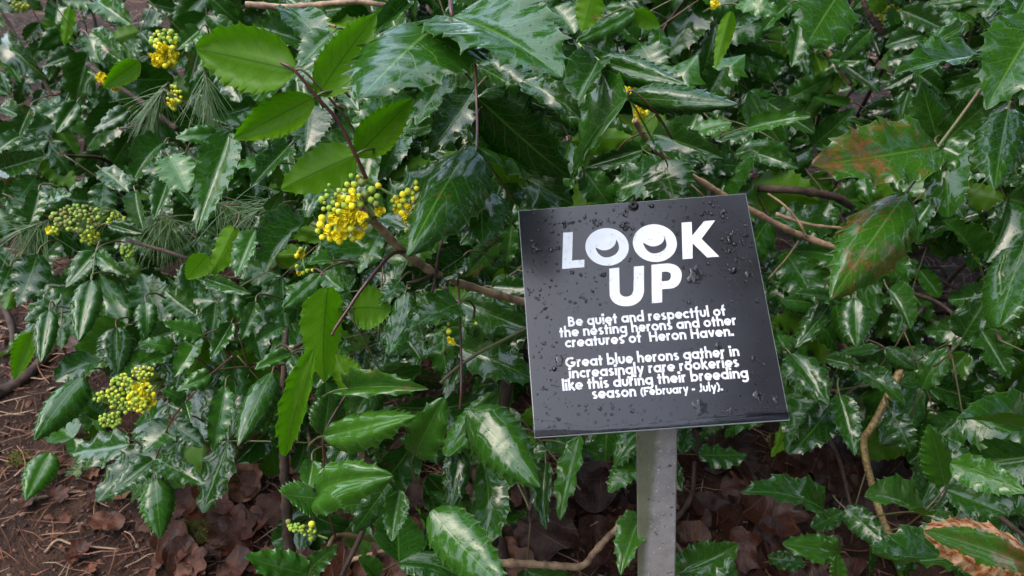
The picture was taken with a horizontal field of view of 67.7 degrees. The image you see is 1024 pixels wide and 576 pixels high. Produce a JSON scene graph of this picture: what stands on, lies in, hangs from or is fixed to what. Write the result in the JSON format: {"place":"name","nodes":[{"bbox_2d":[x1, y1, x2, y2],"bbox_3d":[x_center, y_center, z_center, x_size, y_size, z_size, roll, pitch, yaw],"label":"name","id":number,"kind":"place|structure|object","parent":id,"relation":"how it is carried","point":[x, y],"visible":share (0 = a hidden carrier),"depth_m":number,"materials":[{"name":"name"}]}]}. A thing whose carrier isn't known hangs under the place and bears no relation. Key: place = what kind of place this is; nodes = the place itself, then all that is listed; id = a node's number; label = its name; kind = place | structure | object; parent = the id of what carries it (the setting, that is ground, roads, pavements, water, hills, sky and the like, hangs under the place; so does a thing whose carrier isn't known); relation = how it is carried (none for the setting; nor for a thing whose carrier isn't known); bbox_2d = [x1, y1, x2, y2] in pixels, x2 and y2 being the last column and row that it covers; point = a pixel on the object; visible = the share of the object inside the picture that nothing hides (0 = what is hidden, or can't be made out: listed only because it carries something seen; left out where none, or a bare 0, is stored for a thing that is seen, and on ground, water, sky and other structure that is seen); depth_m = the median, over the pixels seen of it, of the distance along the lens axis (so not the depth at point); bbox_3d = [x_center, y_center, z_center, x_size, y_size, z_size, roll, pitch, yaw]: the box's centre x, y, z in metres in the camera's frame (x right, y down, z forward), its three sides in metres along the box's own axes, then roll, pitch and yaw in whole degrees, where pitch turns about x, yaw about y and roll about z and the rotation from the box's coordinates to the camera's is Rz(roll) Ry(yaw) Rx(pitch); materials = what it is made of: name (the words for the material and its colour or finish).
{"place":"outdoors","nodes":[
{"label":"outdoors","id":0,"kind":"place"},
{"bbox_2d":[0,0,1023,575],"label":"ground","id":1,"kind":"structure","parent":0,"point":[18,560],"depth_m":1.23,"materials":[{"name":"soil"}]},
{"bbox_2d":[0,297,15,358],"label":"fallen branch","id":2,"kind":"object","parent":1,"relation":"on","point":[10,323],"visible":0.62,"depth_m":1.48,"materials":[{"name":"wood"}]},
{"bbox_2d":[3,448,34,467],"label":"moss","id":3,"kind":"object","parent":1,"relation":"on","point":[17,456],"visible":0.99,"depth_m":1.26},
{"bbox_2d":[16,493,36,507],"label":"dead leaf","id":4,"kind":"object","parent":1,"relation":"on","point":[22,502],"visible":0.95,"depth_m":1.19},
{"bbox_2d":[20,452,60,500],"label":"oregon grape seedling","id":5,"kind":"object","parent":1,"relation":"on","point":[40,471],"visible":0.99,"depth_m":1.21,"materials":[{"name":"green plant"}]},
{"bbox_2d":[45,484,69,501],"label":"dead leaf","id":6,"kind":"object","parent":1,"relation":"on","point":[54,493],"visible":1,"depth_m":1.21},
{"bbox_2d":[45,418,82,465],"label":"oregon grape seedling","id":7,"kind":"object","parent":1,"relation":"on","point":[70,432],"visible":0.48,"depth_m":1.26,"materials":[{"name":"green plant"}]},
{"bbox_2d":[58,336,77,352],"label":"dead leaf","id":8,"kind":"object","parent":1,"relation":"on","point":[68,347],"visible":0.48,"depth_m":1.46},
{"bbox_2d":[64,549,78,563],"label":"dead leaf","id":9,"kind":"object","parent":1,"relation":"on","point":[70,560],"visible":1,"depth_m":1.13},
{"bbox_2d":[64,537,91,557],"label":"dead leaf","id":10,"kind":"object","parent":1,"relation":"on","point":[82,544],"visible":1,"depth_m":1.14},
{"bbox_2d":[65,462,96,478],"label":"conifer twig","id":11,"kind":"object","parent":1,"relation":"on","point":[78,470],"visible":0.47,"depth_m":1.24,"materials":[{"name":"green plant"}]},
{"bbox_2d":[44,539,119,553],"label":"twig","id":12,"kind":"object","parent":1,"relation":"on","point":[63,541],"visible":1,"depth_m":1.16,"materials":[{"name":"wood"}]},
{"bbox_2d":[82,466,99,479],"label":"dead leaf","id":13,"kind":"object","parent":1,"relation":"on","point":[89,473],"visible":0.88,"depth_m":1.24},
{"bbox_2d":[0,0,199,227],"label":"oregon grape shrub","id":14,"kind":"object","parent":1,"relation":"on","point":[119,56],"visible":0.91,"depth_m":1.35,"materials":[{"name":"green plant"}]},
{"bbox_2d":[88,511,124,529],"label":"dead leaf","id":15,"kind":"object","parent":1,"relation":"on","point":[108,520],"visible":1,"depth_m":1.18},
{"bbox_2d":[0,146,257,361],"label":"oregon grape shrub","id":16,"kind":"object","parent":1,"relation":"on","point":[107,202],"visible":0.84,"depth_m":1.08,"materials":[{"name":"green plant"}]},
{"bbox_2d":[0,212,108,291],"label":"pine sprig","id":17,"kind":"object","parent":16,"relation":"attached to","point":[32,228],"visible":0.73,"depth_m":1.13,"materials":[{"name":"green plant"}]},
{"bbox_2d":[112,211,216,273],"bbox_3d":[-0.490,-0.057,1.064,0.143,0.085,0.074,3,30,5],"label":"pine sprig","id":18,"kind":"object","parent":16,"relation":"attached to","point":[168,223],"visible":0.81,"depth_m":1.06,"materials":[{"name":"green plant"}]},
{"bbox_2d":[219,185,286,230],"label":"pine sprig","id":19,"kind":"object","parent":16,"relation":"attached to","point":[255,212],"visible":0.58,"depth_m":0.91,"materials":[{"name":"green plant"}]},
{"bbox_2d":[135,514,150,532],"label":"dead leaf","id":20,"kind":"object","parent":1,"relation":"on","point":[139,521],"visible":0.59,"depth_m":1.18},
{"bbox_2d":[9,239,310,537],"bbox_3d":[-0.525,0.083,1.173,0.383,0.499,0.822,-13,32,-21],"label":"oregon grape shrub","id":21,"kind":"object","parent":1,"relation":"on","point":[184,354],"visible":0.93,"depth_m":0.99,"materials":[{"name":"green plant"}]},
{"bbox_2d":[162,536,197,575],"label":"dead leaf","id":22,"kind":"object","parent":1,"relation":"on","point":[172,548],"visible":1,"depth_m":1.14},
{"bbox_2d":[149,518,194,564],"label":"dead leaf","id":23,"kind":"object","parent":22,"relation":"on","point":[174,528],"visible":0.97,"depth_m":1.16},
{"bbox_2d":[172,483,195,518],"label":"dead leaf","id":24,"kind":"object","parent":1,"relation":"on","point":[185,500],"visible":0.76,"depth_m":1.22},
{"bbox_2d":[175,561,193,575],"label":"dead leaf","id":25,"kind":"object","parent":1,"relation":"on","point":[182,569],"visible":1,"depth_m":1.12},
{"bbox_2d":[177,543,207,575],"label":"dead leaf","id":26,"kind":"object","parent":25,"relation":"on","point":[194,559],"visible":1,"depth_m":1.13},
{"bbox_2d":[183,515,210,544],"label":"moss","id":27,"kind":"object","parent":1,"relation":"on","point":[192,525],"visible":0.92,"depth_m":1.18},
{"bbox_2d":[183,485,233,527],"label":"dead leaf","id":28,"kind":"object","parent":1,"relation":"on","point":[224,504],"visible":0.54,"depth_m":1.21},
{"bbox_2d":[203,539,222,560],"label":"dead leaf","id":29,"kind":"object","parent":1,"relation":"on","point":[217,555],"visible":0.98,"depth_m":1.16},
{"bbox_2d":[205,511,259,550],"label":"dead leaf","id":30,"kind":"object","parent":1,"relation":"on","point":[227,538],"visible":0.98,"depth_m":1.17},
{"bbox_2d":[207,508,255,550],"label":"dead leaf","id":31,"kind":"object","parent":30,"relation":"on","point":[226,523],"visible":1,"depth_m":1.19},
{"bbox_2d":[233,505,266,539],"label":"dead leaf","id":32,"kind":"object","parent":30,"relation":"on","point":[260,523],"visible":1,"depth_m":1.19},
{"bbox_2d":[216,544,250,575],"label":"dead leaf","id":33,"kind":"object","parent":1,"relation":"on","point":[236,563],"visible":0.97,"depth_m":1.14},
{"bbox_2d":[228,470,257,498],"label":"dead leaf","id":34,"kind":"object","parent":1,"relation":"on","point":[248,478],"visible":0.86,"depth_m":1.25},
{"bbox_2d":[227,463,262,502],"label":"dead leaf","id":35,"kind":"object","parent":1,"relation":"on","point":[234,483],"visible":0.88,"depth_m":1.25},
{"bbox_2d":[230,503,262,543],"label":"dead leaf","id":36,"kind":"object","parent":1,"relation":"on","point":[251,515],"visible":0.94,"depth_m":1.20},
{"bbox_2d":[85,0,423,269],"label":"oregon grape shrub","id":37,"kind":"object","parent":1,"relation":"on","point":[237,54],"visible":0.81,"depth_m":0.83,"materials":[{"name":"green plant"}]},
{"bbox_2d":[109,82,193,152],"bbox_3d":[-0.518,-0.243,1.111,0.112,0.100,0.069,15,33,24],"label":"pine sprig","id":38,"kind":"object","parent":37,"relation":"hanging from","point":[152,106],"visible":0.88,"depth_m":1.11,"materials":[{"name":"green plant"}]},
{"bbox_2d":[175,71,237,131],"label":"pine sprig","id":39,"kind":"object","parent":37,"relation":"attached to","point":[208,103],"visible":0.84,"depth_m":1.01,"materials":[{"name":"green plant"}]},
{"bbox_2d":[255,489,293,527],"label":"dead leaf","id":40,"kind":"object","parent":1,"relation":"on","point":[269,505],"visible":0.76,"depth_m":1.22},
{"bbox_2d":[295,544,314,556],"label":"dead leaf","id":41,"kind":"object","parent":1,"relation":"on","point":[306,551],"visible":0.12,"depth_m":1.14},
{"bbox_2d":[212,239,478,551],"bbox_3d":[-0.252,0.049,1.113,0.430,0.578,0.979,0,30,0],"label":"oregon grape shrub","id":42,"kind":"object","parent":1,"relation":"on","point":[306,351],"visible":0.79,"depth_m":0.76,"materials":[{"name":"green plant"}]},
{"bbox_2d":[185,183,263,253],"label":"pine sprig","id":43,"kind":"object","parent":42,"relation":"attached to","point":[227,211],"visible":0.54,"depth_m":1.01,"materials":[{"name":"green plant"}]},
{"bbox_2d":[319,538,375,575],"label":"dead leaf","id":44,"kind":"object","parent":1,"relation":"on","point":[335,566],"visible":0.51,"depth_m":1.13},
{"bbox_2d":[333,524,375,542],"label":"dead leaf","id":45,"kind":"object","parent":1,"relation":"on","point":[373,533],"visible":0.06,"depth_m":1.17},
{"bbox_2d":[334,510,353,531],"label":"dead leaf","id":46,"kind":"object","parent":45,"relation":"on","point":[346,516],"visible":0.15,"depth_m":1.19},
{"bbox_2d":[230,61,524,346],"bbox_3d":[-0.218,-0.127,1.165,0.579,0.674,1.197,0,30,0],"label":"oregon grape shrub","id":47,"kind":"object","parent":1,"relation":"on","point":[371,189],"visible":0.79,"depth_m":0.69,"materials":[{"name":"green plant"}]},
{"bbox_2d":[371,542,406,575],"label":"dead leaf","id":48,"kind":"object","parent":1,"relation":"on","point":[395,570],"visible":0.3,"depth_m":1.13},
{"bbox_2d":[409,470,436,510],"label":"dead leaf","id":49,"kind":"object","parent":1,"relation":"on","point":[422,483],"visible":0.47,"depth_m":1.24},
{"bbox_2d":[405,479,423,513],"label":"dead leaf","id":50,"kind":"object","parent":49,"relation":"on","point":[414,492],"visible":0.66,"depth_m":1.21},
{"bbox_2d":[245,366,620,575],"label":"oregon grape shrub","id":51,"kind":"object","parent":1,"relation":"on","point":[454,537],"visible":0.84,"depth_m":0.74,"materials":[{"name":"green plant"}]},
{"bbox_2d":[366,246,580,547],"bbox_3d":[0.076,0.073,1.140,0.558,0.614,0.963,0,30,0],"label":"oregon grape shrub","id":52,"kind":"object","parent":1,"relation":"on","point":[484,336],"visible":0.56,"depth_m":0.77,"materials":[{"name":"green plant"}]},
{"bbox_2d":[445,433,509,558],"bbox_3d":[-0.054,0.318,1.208,0.042,0.069,0.275,-10,32,-17],"label":"fallen branch","id":53,"kind":"object","parent":1,"relation":"on","point":[502,551],"visible":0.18,"depth_m":1.12,"materials":[{"name":"wood"}]},
{"bbox_2d":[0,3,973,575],"bbox_3d":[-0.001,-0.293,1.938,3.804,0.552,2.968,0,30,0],"label":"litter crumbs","id":54,"kind":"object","parent":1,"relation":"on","point":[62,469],"visible":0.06,"depth_m":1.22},
{"bbox_2d":[290,0,686,265],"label":"oregon grape shrub","id":55,"kind":"object","parent":1,"relation":"on","point":[505,87],"visible":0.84,"depth_m":0.70,"materials":[{"name":"green plant"}]},
{"bbox_2d":[0,0,980,575],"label":"fallen needles","id":56,"kind":"object","parent":1,"relation":"on","point":[132,552],"depth_m":1.27,"materials":[{"name":"plant"}]},
{"bbox_2d":[510,483,522,506],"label":"dead leaf","id":57,"kind":"object","parent":1,"relation":"on","point":[516,497],"visible":0.12,"depth_m":1.20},
{"bbox_2d":[502,513,537,547],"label":"dead leaf","id":58,"kind":"object","parent":1,"relation":"on","point":[509,530],"visible":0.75,"depth_m":1.15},
{"bbox_2d":[514,500,580,560],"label":"dead leaf","id":59,"kind":"object","parent":58,"relation":"on","point":[553,539],"visible":0.7,"depth_m":1.13,"materials":[{"name":"plant"}]},
{"bbox_2d":[570,467,626,515],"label":"dead leaf","id":60,"kind":"object","parent":1,"relation":"on","point":[585,477],"visible":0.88,"depth_m":1.19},
{"bbox_2d":[574,459,617,512],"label":"dead leaf","id":61,"kind":"object","parent":60,"relation":"on","point":[596,497],"visible":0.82,"depth_m":1.18,"materials":[{"name":"plant"}]},
{"bbox_2d":[587,538,636,575],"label":"dead leaf","id":62,"kind":"object","parent":1,"relation":"on","point":[604,555],"visible":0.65,"depth_m":1.10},
{"bbox_2d":[579,514,609,553],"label":"dead leaf","id":63,"kind":"object","parent":62,"relation":"on","point":[592,535],"visible":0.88,"depth_m":1.14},
{"bbox_2d":[604,496,633,528],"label":"dead leaf","id":64,"kind":"object","parent":1,"relation":"on","point":[612,516],"visible":0.36,"depth_m":1.16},
{"bbox_2d":[607,535,637,567],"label":"dead leaf","id":65,"kind":"object","parent":1,"relation":"on","point":[610,543],"visible":0.09,"depth_m":1.11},
{"bbox_2d":[503,425,746,575],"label":"oregon grape shrub","id":66,"kind":"object","parent":1,"relation":"on","point":[709,558],"visible":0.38,"depth_m":0.78,"materials":[{"name":"green plant"}]},
{"bbox_2d":[518,194,788,575],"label":"sign","id":67,"kind":"object","parent":1,"relation":"on","point":[649,322],"visible":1,"depth_m":0.63,"materials":[{"name":"grey"}]},
{"bbox_2d":[676,461,696,522],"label":"twig","id":68,"kind":"object","parent":1,"relation":"on","point":[684,508],"visible":0.83,"depth_m":1.17,"materials":[{"name":"wood"}]},
{"bbox_2d":[676,502,710,545],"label":"dead leaf","id":69,"kind":"object","parent":1,"relation":"on","point":[705,519],"visible":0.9,"depth_m":1.16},
{"bbox_2d":[676,520,711,551],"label":"dead leaf","id":70,"kind":"object","parent":1,"relation":"on","point":[692,531],"visible":0.39,"depth_m":1.13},
{"bbox_2d":[569,0,834,303],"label":"oregon grape shrub","id":71,"kind":"object","parent":1,"relation":"on","point":[676,152],"visible":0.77,"depth_m":1.05,"materials":[{"name":"green plant"}]},
{"bbox_2d":[662,55,704,86],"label":"ivy leaf","id":72,"kind":"object","parent":71,"relation":"on","point":[687,71],"visible":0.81,"depth_m":0.96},
{"bbox_2d":[712,54,747,79],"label":"ivy leaf","id":73,"kind":"object","parent":71,"relation":"on","point":[734,66],"visible":0.91,"depth_m":0.96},
{"bbox_2d":[677,428,726,481],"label":"dead leaf","id":74,"kind":"object","parent":1,"relation":"on","point":[712,440],"visible":0.52,"depth_m":1.23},
{"bbox_2d":[692,490,732,528],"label":"dead leaf","id":75,"kind":"object","parent":1,"relation":"on","point":[709,500],"visible":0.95,"depth_m":1.17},
{"bbox_2d":[701,429,746,469],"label":"dead leaf","id":76,"kind":"object","parent":1,"relation":"on","point":[735,440],"visible":0.25,"depth_m":1.26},
{"bbox_2d":[720,469,751,503],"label":"dead leaf","id":77,"kind":"object","parent":1,"relation":"on","point":[730,486],"visible":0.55,"depth_m":1.21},
{"bbox_2d":[726,444,761,485],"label":"dead leaf","id":78,"kind":"object","parent":77,"relation":"on","point":[753,467],"visible":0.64,"depth_m":1.22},
{"bbox_2d":[719,501,754,551],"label":"dead leaf","id":79,"kind":"object","parent":1,"relation":"on","point":[733,516],"visible":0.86,"depth_m":1.15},
{"bbox_2d":[728,494,745,509],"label":"dead leaf","id":80,"kind":"object","parent":1,"relation":"on","point":[732,499],"visible":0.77,"depth_m":1.19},
{"bbox_2d":[721,428,757,450],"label":"dead leaf","id":81,"kind":"object","parent":1,"relation":"on","point":[746,436],"visible":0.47,"depth_m":1.29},
{"bbox_2d":[734,561,744,575],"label":"dead leaf","id":82,"kind":"object","parent":1,"relation":"on","point":[739,573],"visible":0.08,"depth_m":1.09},
{"bbox_2d":[725,526,764,573],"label":"dead leaf","id":83,"kind":"object","parent":82,"relation":"on","point":[748,542],"visible":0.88,"depth_m":1.11,"materials":[{"name":"plant"}]},
{"bbox_2d":[732,445,774,480],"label":"dead leaf","id":84,"kind":"object","parent":1,"relation":"on","point":[765,471],"visible":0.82,"depth_m":1.23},
{"bbox_2d":[764,421,780,430],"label":"dead leaf","id":85,"kind":"object","parent":1,"relation":"on","point":[772,426],"visible":0.1,"depth_m":1.31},
{"bbox_2d":[739,493,810,536],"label":"dead leaf","id":86,"kind":"object","parent":1,"relation":"on","point":[759,507],"visible":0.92,"depth_m":1.15,"materials":[{"name":"plant"}]},
{"bbox_2d":[770,536,806,575],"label":"dead leaf","id":87,"kind":"object","parent":1,"relation":"on","point":[776,543],"visible":0.23,"depth_m":1.11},
{"bbox_2d":[757,541,779,575],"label":"dead leaf","id":88,"kind":"object","parent":87,"relation":"on","point":[764,549],"visible":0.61,"depth_m":1.10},
{"bbox_2d":[753,516,804,571],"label":"dead leaf","id":89,"kind":"object","parent":88,"relation":"on","point":[771,522],"visible":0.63,"depth_m":1.13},
{"bbox_2d":[764,434,823,478],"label":"dead leaf","id":90,"kind":"object","parent":1,"relation":"on","point":[778,461],"visible":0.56,"depth_m":1.24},
{"bbox_2d":[789,561,826,575],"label":"dead leaf","id":91,"kind":"object","parent":1,"relation":"on","point":[809,570],"visible":0.82,"depth_m":1.09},
{"bbox_2d":[793,502,829,522],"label":"dead leaf","id":92,"kind":"object","parent":1,"relation":"on","point":[809,512],"visible":0.09,"depth_m":1.18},
{"bbox_2d":[802,476,838,510],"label":"dead leaf","id":93,"kind":"object","parent":92,"relation":"on","point":[828,495],"visible":0.18,"depth_m":1.19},
{"bbox_2d":[788,457,837,470],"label":"dead leaf","id":94,"kind":"object","parent":1,"relation":"on","point":[796,464],"visible":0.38,"depth_m":1.24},
{"bbox_2d":[723,168,959,535],"bbox_3d":[0.417,-0.023,1.130,0.494,0.620,1.047,22,36,33],"label":"oregon grape shrub","id":95,"kind":"object","parent":1,"relation":"on","point":[868,267],"visible":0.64,"depth_m":0.96,"materials":[{"name":"green plant"}]},
{"bbox_2d":[681,0,1004,243],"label":"oregon grape shrub","id":96,"kind":"object","parent":1,"relation":"on","point":[823,47],"visible":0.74,"depth_m":1.24,"materials":[{"name":"green plant"}]},
{"bbox_2d":[818,547,867,575],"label":"dead leaf","id":97,"kind":"object","parent":1,"relation":"on","point":[859,564],"visible":0.31,"depth_m":1.10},
{"bbox_2d":[796,519,843,547],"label":"dead leaf","id":98,"kind":"object","parent":97,"relation":"on","point":[808,523],"visible":0.22,"depth_m":1.15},
{"bbox_2d":[804,525,839,537],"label":"dead leaf","id":99,"kind":"object","parent":98,"relation":"on","point":[808,529],"visible":0.04,"depth_m":1.14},
{"bbox_2d":[826,432,861,464],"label":"dead leaf","id":100,"kind":"object","parent":1,"relation":"on","point":[838,442],"visible":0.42,"depth_m":1.27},
{"bbox_2d":[830,474,865,508],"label":"dead leaf","id":101,"kind":"object","parent":1,"relation":"on","point":[856,479],"visible":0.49,"depth_m":1.20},
{"bbox_2d":[799,444,868,497],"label":"dead leaf","id":102,"kind":"object","parent":101,"relation":"on","point":[825,454],"visible":0.83,"depth_m":1.23,"materials":[{"name":"plant"}]},
{"bbox_2d":[847,496,887,517],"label":"dead leaf","id":103,"kind":"object","parent":1,"relation":"on","point":[865,502],"visible":0.38,"depth_m":1.19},
{"bbox_2d":[740,438,1023,575],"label":"oregon grape shrub","id":104,"kind":"object","parent":1,"relation":"on","point":[946,539],"visible":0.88,"depth_m":0.83,"materials":[{"name":"green plant"}]},
{"bbox_2d":[757,0,1023,346],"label":"oregon grape shrub","id":105,"kind":"object","parent":1,"relation":"on","point":[955,152],"visible":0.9,"depth_m":0.64,"materials":[{"name":"green plant"}]},
{"bbox_2d":[870,457,912,479],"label":"dead leaf","id":106,"kind":"object","parent":1,"relation":"on","point":[885,468],"visible":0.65,"depth_m":1.23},
{"bbox_2d":[885,503,901,527],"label":"dead leaf","id":107,"kind":"object","parent":1,"relation":"on","point":[892,507],"visible":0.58,"depth_m":1.18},
{"bbox_2d":[888,520,919,528],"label":"dead leaf","id":108,"kind":"object","parent":1,"relation":"on","point":[914,523],"visible":0.11,"depth_m":1.16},
{"bbox_2d":[856,243,1023,575],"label":"oregon grape shrub","id":109,"kind":"object","parent":1,"relation":"on","point":[955,406],"visible":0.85,"depth_m":1.01,"materials":[{"name":"green plant"}]},
{"label":"dead leaf","id":110,"kind":"object","parent":1,"relation":"on","visible":0},
{"bbox_2d":[504,536,518,575],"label":"dead leaf","id":111,"kind":"object","parent":110,"relation":"on","point":[512,571],"visible":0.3,"depth_m":1.11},
{"bbox_2d":[505,542,533,575],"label":"dead leaf","id":112,"kind":"object","parent":110,"relation":"on","point":[514,551],"visible":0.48,"depth_m":1.11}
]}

